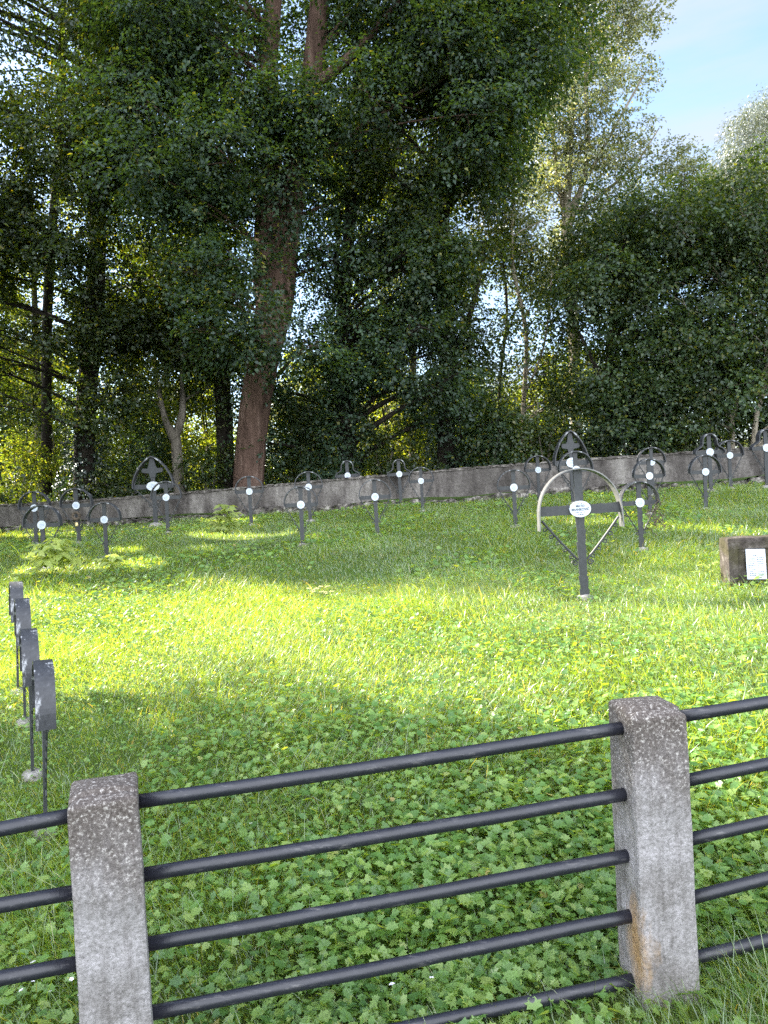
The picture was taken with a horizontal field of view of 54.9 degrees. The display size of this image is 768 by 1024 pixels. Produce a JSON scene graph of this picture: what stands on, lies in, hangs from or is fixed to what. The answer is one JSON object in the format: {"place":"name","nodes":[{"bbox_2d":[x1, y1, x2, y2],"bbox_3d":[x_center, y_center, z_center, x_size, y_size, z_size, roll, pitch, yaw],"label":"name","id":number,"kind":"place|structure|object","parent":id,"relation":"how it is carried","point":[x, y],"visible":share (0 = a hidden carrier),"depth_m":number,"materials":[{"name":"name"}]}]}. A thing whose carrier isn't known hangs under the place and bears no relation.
{"place":"outdoors","nodes":[
{"label":"outdoors","id":0,"kind":"place"},
{"bbox_2d":[0,475,767,1023],"bbox_3d":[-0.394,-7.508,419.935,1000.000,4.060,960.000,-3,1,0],"label":"ground","id":1,"kind":"structure","parent":0,"point":[258,739],"depth_m":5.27,"materials":[{"name":"green plant"}]},
{"bbox_2d":[0,349,24,503],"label":"shrub","id":2,"kind":"object","parent":1,"relation":"on","point":[18,385],"visible":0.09,"depth_m":30.03,"materials":[{"name":"green plant"}]},
{"bbox_2d":[9,581,26,693],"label":"grave cross","id":3,"kind":"object","parent":1,"relation":"on","point":[15,589],"visible":0.52,"depth_m":5.91,"materials":[{"name":"grey paint"}]},
{"bbox_2d":[0,223,35,499],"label":"side tree","id":4,"kind":"object","parent":1,"relation":"on","point":[7,422],"visible":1,"depth_m":19.90,"materials":[{"name":"green plant"}]},
{"bbox_2d":[14,598,34,727],"bbox_3d":[-2.583,1.093,5.305,0.129,0.948,0.510,-1,0,-28],"label":"grave cross","id":5,"kind":"object","parent":1,"relation":"on","point":[22,614],"visible":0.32,"depth_m":5.17,"materials":[{"name":"grey paint"}]},
{"bbox_2d":[0,479,52,522],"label":"shrub","id":6,"kind":"object","parent":1,"relation":"on","point":[15,496],"visible":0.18,"depth_m":23.38,"materials":[{"name":"green plant"}]},
{"bbox_2d":[19,628,42,781],"bbox_3d":[-2.104,1.160,4.410,0.126,0.927,0.499,-1,0,-28],"label":"grave cross","id":7,"kind":"object","parent":1,"relation":"on","point":[28,647],"visible":0.81,"depth_m":4.29,"materials":[{"name":"grey paint"}]},
{"bbox_2d":[0,429,65,503],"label":"shrub","id":8,"kind":"object","parent":1,"relation":"on","point":[26,463],"visible":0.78,"depth_m":26.30,"materials":[{"name":"green plant"}]},
{"bbox_2d":[0,1,65,501],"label":"larch tree","id":9,"kind":"object","parent":1,"relation":"on","point":[46,438],"visible":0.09,"depth_m":27.74,"materials":[{"name":"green plant"}]},
{"bbox_2d":[18,491,51,543],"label":"grave cross","id":10,"kind":"object","parent":1,"relation":"on","point":[35,530],"visible":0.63,"depth_m":16.69,"materials":[{"name":"grey paint"}]},
{"bbox_2d":[23,564,47,576],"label":"sapling","id":11,"kind":"object","parent":1,"relation":"on","point":[34,569],"visible":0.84,"depth_m":11.73,"materials":[{"name":"green plant"}]},
{"bbox_2d":[0,300,73,501],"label":"shrub","id":12,"kind":"object","parent":1,"relation":"on","point":[55,436],"visible":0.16,"depth_m":30.73,"materials":[{"name":"green plant"}]},
{"bbox_2d":[0,281,73,501],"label":"shrub","id":13,"kind":"object","parent":1,"relation":"on","point":[32,402],"visible":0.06,"depth_m":32.90,"materials":[{"name":"green plant"}]},
{"bbox_2d":[22,505,62,569],"bbox_3d":[-5.931,0.467,12.858,0.640,1.190,0.188,-3,1,-3],"label":"grave cross","id":14,"kind":"object","parent":1,"relation":"on","point":[41,524],"visible":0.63,"depth_m":12.84,"materials":[{"name":"grey paint"}]},
{"bbox_2d":[32,659,57,841],"bbox_3d":[-1.744,1.231,3.803,0.127,0.935,0.503,-1,0,-27],"label":"grave cross","id":15,"kind":"object","parent":1,"relation":"on","point":[43,692],"visible":0.86,"depth_m":3.63,"materials":[{"name":"grey paint"}]},
{"bbox_2d":[15,353,99,494],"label":"young tree","id":16,"kind":"object","parent":1,"relation":"on","point":[59,407],"visible":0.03,"depth_m":44.73,"materials":[{"name":"green plant"}]},
{"bbox_2d":[3,383,113,501],"bbox_3d":[-12.780,-2.095,28.909,4.416,5.824,2.813,-3,1,0],"label":"shrub","id":17,"kind":"object","parent":1,"relation":"on","point":[53,444],"visible":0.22,"depth_m":28.84,"materials":[{"name":"green plant"}]},
{"bbox_2d":[25,538,92,571],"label":"sapling","id":18,"kind":"object","parent":1,"relation":"on","point":[50,559],"visible":1,"depth_m":11.76,"materials":[{"name":"green plant"}]},
{"bbox_2d":[0,156,125,498],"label":"sunlit tree","id":19,"kind":"object","parent":1,"relation":"on","point":[34,297],"visible":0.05,"depth_m":30.58,"materials":[{"name":"green plant"}]},
{"bbox_2d":[59,488,93,543],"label":"grave cross","id":20,"kind":"object","parent":1,"relation":"on","point":[76,505],"visible":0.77,"depth_m":16.54,"materials":[{"name":"grey paint"}]},
{"bbox_2d":[52,374,131,497],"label":"young tree","id":21,"kind":"object","parent":1,"relation":"on","point":[106,455],"visible":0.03,"depth_m":39.25,"materials":[{"name":"green plant"}]},
{"bbox_2d":[0,0,202,520],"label":"ivied tree","id":22,"kind":"object","parent":1,"relation":"on","point":[28,243],"visible":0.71,"depth_m":22.31,"materials":[{"name":"green plant"}]},
{"bbox_2d":[87,502,121,557],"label":"grave cross","id":23,"kind":"object","parent":1,"relation":"on","point":[104,519],"visible":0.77,"depth_m":13.86,"materials":[{"name":"grey paint"}]},
{"bbox_2d":[91,554,125,569],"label":"sapling","id":24,"kind":"object","parent":1,"relation":"on","point":[113,558],"visible":0.94,"depth_m":12.06,"materials":[{"name":"green plant"}]},
{"bbox_2d":[65,460,173,520],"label":"shrub","id":25,"kind":"object","parent":1,"relation":"on","point":[127,490],"visible":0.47,"depth_m":23.09,"materials":[{"name":"green plant"}]},
{"bbox_2d":[100,353,190,495],"bbox_3d":[-10.067,-3.346,30.786,4.033,7.023,2.552,-3,1,0],"label":"shrub","id":26,"kind":"object","parent":1,"relation":"on","point":[113,459],"visible":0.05,"depth_m":30.53,"materials":[{"name":"green plant"}]},
{"bbox_2d":[95,371,196,497],"bbox_3d":[-8.985,-2.339,26.932,3.994,5.446,2.942,-3,1,0],"label":"shrub","id":27,"kind":"object","parent":1,"relation":"on","point":[169,464],"visible":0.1,"depth_m":26.83,"materials":[{"name":"green plant"}]},
{"bbox_2d":[103,413,189,496],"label":"shrub","id":28,"kind":"object","parent":1,"relation":"on","point":[147,446],"visible":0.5,"depth_m":23.96,"materials":[{"name":"green plant"}]},
{"bbox_2d":[106,295,198,492],"bbox_3d":[-9.064,-4.354,28.833,3.799,8.968,2.927,-3,1,0],"label":"shrub","id":29,"kind":"object","parent":1,"relation":"on","point":[119,441],"visible":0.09,"depth_m":28.75,"materials":[{"name":"green plant"}]},
{"bbox_2d":[132,456,174,526],"bbox_3d":[-5.842,-0.483,18.773,1.036,1.876,0.302,-3,1,-4],"label":"grave cross","id":30,"kind":"object","parent":1,"relation":"on","point":[152,469],"visible":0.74,"depth_m":18.73,"materials":[{"name":"grey paint"}]},
{"bbox_2d":[77,271,245,492],"bbox_3d":[-6.982,-3.960,24.526,5.906,8.228,5.086,-3,1,0],"label":"forked sapling tree","id":31,"kind":"object","parent":1,"relation":"on","point":[185,396],"visible":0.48,"depth_m":23.52,"materials":[{"name":"green plant"}]},
{"bbox_2d":[150,481,181,533],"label":"grave cross","id":32,"kind":"object","parent":1,"relation":"on","point":[165,497],"visible":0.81,"depth_m":17.00,"materials":[{"name":"grey paint"}]},
{"bbox_2d":[81,0,262,487],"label":"slim dark tree","id":33,"kind":"object","parent":1,"relation":"on","point":[222,432],"visible":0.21,"depth_m":25.04,"materials":[{"name":"green plant"}]},
{"bbox_2d":[106,197,254,492],"bbox_3d":[-8.390,-7.741,31.042,9.094,15.665,6.226,-3,1,0],"label":"sunlit tree","id":34,"kind":"object","parent":1,"relation":"on","point":[131,220],"visible":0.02,"depth_m":30.69,"materials":[{"name":"green plant"}]},
{"bbox_2d":[145,386,216,491],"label":"shrub","id":35,"kind":"object","parent":1,"relation":"on","point":[193,438],"visible":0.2,"depth_m":29.92,"materials":[{"name":"green plant"}]},
{"bbox_2d":[157,376,215,490],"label":"young tree","id":36,"kind":"object","parent":1,"relation":"on","point":[191,427],"visible":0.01,"depth_m":45.33,"materials":[{"name":"green plant"}]},
{"bbox_2d":[169,442,234,490],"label":"shrub","id":37,"kind":"object","parent":1,"relation":"on","point":[204,467],"visible":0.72,"depth_m":23.46,"materials":[{"name":"green plant"}]},
{"bbox_2d":[175,315,237,488],"bbox_3d":[-7.354,-4.545,31.039,3.507,9.022,3.123,-2,1,31],"label":"shrub","id":38,"kind":"object","parent":1,"relation":"on","point":[212,442],"visible":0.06,"depth_m":30.66,"materials":[{"name":"green plant"}]},
{"bbox_2d":[180,365,239,478],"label":"young tree","id":39,"kind":"object","parent":1,"relation":"on","point":[211,428],"visible":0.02,"depth_m":45.76,"materials":[{"name":"green plant"}]},
{"bbox_2d":[204,504,244,542],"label":"sapling","id":40,"kind":"object","parent":1,"relation":"on","point":[228,519],"visible":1,"depth_m":14.34,"materials":[{"name":"green plant"}]},
{"bbox_2d":[189,367,265,484],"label":"shrub","id":41,"kind":"object","parent":1,"relation":"on","point":[215,417],"visible":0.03,"depth_m":31.80,"materials":[{"name":"green plant"}]},
{"bbox_2d":[235,476,263,525],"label":"grave cross","id":42,"kind":"object","parent":1,"relation":"on","point":[249,491],"visible":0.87,"depth_m":17.23,"materials":[{"name":"grey paint"}]},
{"bbox_2d":[264,415,324,483],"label":"shrub","id":43,"kind":"object","parent":1,"relation":"on","point":[281,458],"visible":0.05,"depth_m":27.88,"materials":[{"name":"green plant"}]},
{"bbox_2d":[264,377,331,481],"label":"young tree","id":44,"kind":"object","parent":1,"relation":"on","point":[282,420],"depth_m":37.73,"materials":[{"name":"green plant"}]},
{"bbox_2d":[284,486,317,546],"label":"grave cross","id":45,"kind":"object","parent":1,"relation":"on","point":[300,504],"visible":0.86,"depth_m":13.24,"materials":[{"name":"grey paint"}]},
{"bbox_2d":[264,380,342,484],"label":"shrub","id":46,"kind":"object","parent":1,"relation":"on","point":[297,418],"visible":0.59,"depth_m":23.68,"materials":[{"name":"green plant"}]},
{"bbox_2d":[294,471,322,521],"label":"grave cross","id":47,"kind":"object","parent":1,"relation":"on","point":[309,485],"visible":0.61,"depth_m":16.95,"materials":[{"name":"grey paint"}]},
{"bbox_2d":[270,354,360,481],"bbox_3d":[-2.699,-3.147,29.893,3.911,6.712,2.907,-3,1,0],"label":"shrub","id":48,"kind":"object","parent":1,"relation":"on","point":[302,397],"visible":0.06,"depth_m":29.63,"materials":[{"name":"green plant"}]},
{"bbox_2d":[285,451,362,482],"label":"shrub","id":49,"kind":"object","parent":1,"relation":"on","point":[327,474],"visible":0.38,"depth_m":22.93,"materials":[{"name":"green plant"}]},
{"bbox_2d":[40,0,623,487],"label":"maple tree","id":50,"kind":"object","parent":1,"relation":"on","point":[278,124],"visible":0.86,"depth_m":20.81,"materials":[{"name":"green plant"}]},
{"bbox_2d":[335,460,359,478],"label":"grave cross","id":51,"kind":"object","parent":1,"relation":"on","point":[347,474],"visible":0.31,"depth_m":20.10,"materials":[{"name":"grey paint"}]},
{"bbox_2d":[213,11,509,483],"bbox_3d":[-1.116,-10.064,23.538,9.469,19.980,6.651,-3,1,0],"label":"ivied tree","id":52,"kind":"object","parent":1,"relation":"on","point":[375,345],"visible":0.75,"depth_m":22.97,"materials":[{"name":"green plant"}]},
{"bbox_2d":[338,406,407,475],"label":"shrub","id":53,"kind":"object","parent":1,"relation":"on","point":[396,455],"visible":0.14,"depth_m":27.19,"materials":[{"name":"green plant"}]},
{"bbox_2d":[359,479,390,536],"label":"grave cross","id":54,"kind":"object","parent":1,"relation":"on","point":[375,497],"visible":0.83,"depth_m":13.79,"materials":[{"name":"grey paint"}]},
{"bbox_2d":[345,408,415,475],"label":"shrub","id":55,"kind":"object","parent":1,"relation":"on","point":[380,436],"visible":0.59,"depth_m":24.05,"materials":[{"name":"green plant"}]},
{"bbox_2d":[0,447,764,532],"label":"boundary wall","id":56,"kind":"structure","parent":1,"relation":"on","point":[338,494],"depth_m":19.17,"materials":[{"name":"concrete"}]},
{"bbox_2d":[0,480,767,1023],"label":"ground cover","id":57,"kind":"object","parent":1,"relation":"on","point":[532,962],"visible":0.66,"depth_m":3.44,"materials":[{"name":"green plant"}]},
{"bbox_2d":[0,696,767,1023],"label":"pipe fence","id":58,"kind":"object","parent":1,"relation":"on","point":[650,858],"visible":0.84,"depth_m":2.42,"materials":[{"name":"grey concrete"}]},
{"bbox_2d":[356,354,429,471],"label":"shrub","id":59,"kind":"object","parent":1,"relation":"on","point":[380,411],"depth_m":32.70,"materials":[{"name":"green plant"}]},
{"bbox_2d":[358,290,436,470],"bbox_3d":[0.364,-5.043,30.805,4.492,9.179,2.848,-3,1,0],"label":"shrub","id":60,"kind":"object","parent":1,"relation":"on","point":[400,415],"visible":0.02,"depth_m":30.80,"materials":[{"name":"green plant"}]},
{"bbox_2d":[387,459,410,505],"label":"grave cross","id":61,"kind":"object","parent":1,"relation":"on","point":[399,474],"visible":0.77,"depth_m":19.06,"materials":[{"name":"grey paint"}]},
{"bbox_2d":[354,396,456,469],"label":"young tree","id":62,"kind":"object","parent":1,"relation":"on","point":[389,410],"visible":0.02,"depth_m":36.32,"materials":[{"name":"green plant"}]},
{"bbox_2d":[313,101,501,466],"bbox_3d":[0.819,-9.431,31.064,8.446,17.551,6.144,-3,1,-14],"label":"sunlit tree","id":63,"kind":"object","parent":1,"relation":"on","point":[412,371],"visible":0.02,"depth_m":30.63,"materials":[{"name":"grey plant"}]},
{"bbox_2d":[372,454,448,474],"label":"shrub","id":64,"kind":"object","parent":1,"relation":"on","point":[413,466],"visible":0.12,"depth_m":22.81,"materials":[{"name":"green plant"}]},
{"bbox_2d":[408,467,433,511],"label":"grave cross","id":65,"kind":"object","parent":1,"relation":"on","point":[421,480],"visible":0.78,"depth_m":17.20,"materials":[{"name":"grey paint"}]},
{"bbox_2d":[382,413,461,470],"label":"shrub","id":66,"kind":"object","parent":1,"relation":"on","point":[416,449],"visible":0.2,"depth_m":26.74,"materials":[{"name":"green plant"}]},
{"bbox_2d":[326,27,559,469],"bbox_3d":[1.698,-10.550,24.033,7.619,20.487,7.580,-3,1,0],"label":"ivied tree","id":67,"kind":"object","parent":1,"relation":"on","point":[471,306],"visible":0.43,"depth_m":23.09,"materials":[{"name":"green plant"}]},
{"bbox_2d":[403,394,483,463],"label":"shrub","id":68,"kind":"object","parent":1,"relation":"on","point":[436,430],"visible":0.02,"depth_m":30.76,"materials":[{"name":"green plant"}]},
{"bbox_2d":[434,400,531,469],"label":"shrub","id":69,"kind":"object","parent":1,"relation":"on","point":[468,463],"visible":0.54,"depth_m":23.94,"materials":[{"name":"green plant"}]},
{"bbox_2d":[464,166,562,455],"bbox_3d":[4.870,-6.819,26.513,4.080,11.911,5.252,-3,1,0],"label":"thin tree","id":70,"kind":"object","parent":1,"relation":"on","point":[517,215],"visible":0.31,"depth_m":26.30,"materials":[{"name":"green plant"}]},
{"bbox_2d":[497,469,530,527],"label":"grave cross","id":71,"kind":"object","parent":1,"relation":"on","point":[513,487],"visible":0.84,"depth_m":13.11,"materials":[{"name":"grey paint"}]},
{"bbox_2d":[487,377,552,461],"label":"shrub","id":72,"kind":"object","parent":1,"relation":"on","point":[514,391],"visible":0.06,"depth_m":28.63,"materials":[{"name":"green plant"}]},
{"bbox_2d":[524,455,551,502],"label":"grave cross","id":73,"kind":"object","parent":1,"relation":"on","point":[537,469],"visible":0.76,"depth_m":17.13,"materials":[{"name":"grey paint"}]},
{"bbox_2d":[498,401,589,464],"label":"shrub","id":74,"kind":"object","parent":1,"relation":"on","point":[539,441],"visible":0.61,"depth_m":23.40,"materials":[{"name":"green plant"}]},
{"bbox_2d":[478,189,623,461],"bbox_3d":[6.096,-6.544,25.828,5.593,11.235,5.932,-3,1,0],"label":"slender tree","id":75,"kind":"object","parent":1,"relation":"on","point":[525,374],"visible":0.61,"depth_m":25.21,"materials":[{"name":"green plant"}]},
{"bbox_2d":[498,344,603,464],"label":"young tree","id":76,"kind":"object","parent":1,"relation":"on","point":[518,403],"visible":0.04,"depth_m":37.69,"materials":[{"name":"green plant"}]},
{"bbox_2d":[508,357,599,462],"bbox_3d":[6.688,-3.336,28.524,4.099,5.328,2.843,-3,1,9],"label":"shrub","id":77,"kind":"object","parent":1,"relation":"on","point":[538,393],"visible":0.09,"depth_m":28.54,"materials":[{"name":"green plant"}]},
{"bbox_2d":[552,430,588,504],"bbox_3d":[4.097,-0.916,16.154,0.766,1.733,0.279,-3,0,-3],"label":"grave cross","id":78,"kind":"object","parent":1,"relation":"on","point":[570,445],"visible":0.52,"depth_m":16.13,"materials":[{"name":"grey paint"}]},
{"bbox_2d":[557,451,593,497],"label":"grave cross","id":79,"kind":"object","parent":1,"relation":"on","point":[575,458],"visible":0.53,"depth_m":14.90,"materials":[{"name":"grey paint"}]},
{"bbox_2d":[537,468,624,601],"bbox_3d":[2.016,0.265,7.564,0.848,1.426,0.163,-4,1,3],"label":"grave cross","id":80,"kind":"object","parent":1,"relation":"on","point":[579,509],"visible":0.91,"depth_m":7.54,"materials":[{"name":"grey paint"}]},
{"bbox_2d":[542,416,621,460],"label":"shrub","id":81,"kind":"object","parent":1,"relation":"on","point":[588,448],"visible":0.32,"depth_m":22.41,"materials":[{"name":"green plant"}]},
{"bbox_2d":[493,0,676,457],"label":"poplar tree","id":82,"kind":"object","parent":1,"relation":"on","point":[555,166],"visible":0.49,"depth_m":29.94,"materials":[{"name":"green plant"}]},
{"bbox_2d":[525,158,713,456],"bbox_3d":[7.814,-6.139,24.326,5.655,10.381,7.731,-2,1,30],"label":"tree","id":83,"kind":"object","parent":1,"relation":"on","point":[598,302],"visible":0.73,"depth_m":22.86,"materials":[{"name":"green plant"}]},
{"bbox_2d":[578,394,679,458],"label":"shrub","id":84,"kind":"object","parent":1,"relation":"on","point":[616,452],"visible":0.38,"depth_m":22.55,"materials":[{"name":"green plant"}]},
{"bbox_2d":[619,481,659,551],"bbox_3d":[3.410,0.074,9.841,0.524,0.974,0.154,-4,2,-4],"label":"grave cross","id":85,"kind":"object","parent":1,"relation":"on","point":[639,502],"visible":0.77,"depth_m":9.83,"materials":[{"name":"grey paint"}]},
{"bbox_2d":[645,494,670,535],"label":"plant","id":86,"kind":"object","parent":85,"relation":"hanging from","point":[656,521],"visible":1,"depth_m":9.78,"materials":[{"name":"green plant"}]},
{"bbox_2d":[632,458,665,515],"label":"grave cross","id":87,"kind":"object","parent":1,"relation":"on","point":[649,475],"visible":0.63,"depth_m":13.53,"materials":[{"name":"grey paint"}]},
{"bbox_2d":[636,447,665,494],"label":"grave cross","id":88,"kind":"object","parent":1,"relation":"on","point":[653,481],"visible":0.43,"depth_m":16.93,"materials":[{"name":"grey paint"}]},
{"bbox_2d":[581,158,767,456],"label":"tree","id":89,"kind":"object","parent":1,"relation":"on","point":[704,343],"visible":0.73,"depth_m":22.27,"materials":[{"name":"green plant"}]},
{"bbox_2d":[626,401,732,455],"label":"shrub","id":90,"kind":"object","parent":1,"relation":"on","point":[685,441],"visible":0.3,"depth_m":22.10,"materials":[{"name":"green plant"}]},
{"bbox_2d":[643,129,726,299],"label":"young poplar tree","id":91,"kind":"object","parent":1,"relation":"on","point":[682,165],"visible":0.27,"depth_m":28.44,"materials":[{"name":"green plant"}]},
{"bbox_2d":[688,455,721,509],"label":"grave cross","id":92,"kind":"object","parent":1,"relation":"on","point":[705,471],"visible":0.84,"depth_m":13.78,"materials":[{"name":"grey paint"}]},
{"bbox_2d":[691,561,720,581],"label":"sapling","id":93,"kind":"object","parent":1,"relation":"on","point":[711,570],"visible":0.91,"depth_m":7.83,"materials":[{"name":"green plant"}]},
{"bbox_2d":[692,433,725,491],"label":"grave cross","id":94,"kind":"object","parent":1,"relation":"on","point":[711,451],"visible":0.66,"depth_m":16.38,"materials":[{"name":"grey paint"}]},
{"bbox_2d":[672,382,762,448],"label":"shrub","id":95,"kind":"object","parent":1,"relation":"on","point":[742,440],"visible":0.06,"depth_m":23.88,"materials":[{"name":"green plant"}]},
{"bbox_2d":[682,131,767,446],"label":"tree","id":96,"kind":"object","parent":1,"relation":"on","point":[761,293],"visible":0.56,"depth_m":22.38,"materials":[{"name":"green plant"}]},
{"bbox_2d":[685,80,767,295],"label":"willow tree","id":97,"kind":"object","parent":1,"relation":"on","point":[758,121],"visible":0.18,"depth_m":31.61,"materials":[{"name":"green plant"}]},
{"bbox_2d":[714,440,743,488],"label":"grave cross","id":98,"kind":"object","parent":1,"relation":"on","point":[729,455],"visible":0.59,"depth_m":16.70,"materials":[{"name":"grey paint"}]},
{"bbox_2d":[719,535,767,587],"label":"headstone","id":99,"kind":"object","parent":1,"relation":"on","point":[732,552],"visible":0.59,"depth_m":7.49,"materials":[{"name":"grey stone"}]},
{"bbox_2d":[745,549,766,578],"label":"paper sheet","id":100,"kind":"object","parent":99,"relation":"attached to","point":[755,561],"visible":1,"depth_m":7.45,"materials":[{"name":"white paper"}]},
{"bbox_2d":[720,366,767,445],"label":"shrub","id":101,"kind":"object","parent":1,"relation":"on","point":[761,424],"visible":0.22,"depth_m":23.82,"materials":[{"name":"green plant"}]},
{"bbox_2d":[748,429,767,487],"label":"grave cross","id":102,"kind":"object","parent":1,"relation":"on","point":[764,448],"visible":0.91,"depth_m":16.58,"materials":[{"name":"grey paint"}]},
{"bbox_2d":[0,0,767,481],"label":"sky","id":103,"kind":"structure","parent":0,"point":[715,52],"materials":[{"name":"blue"}]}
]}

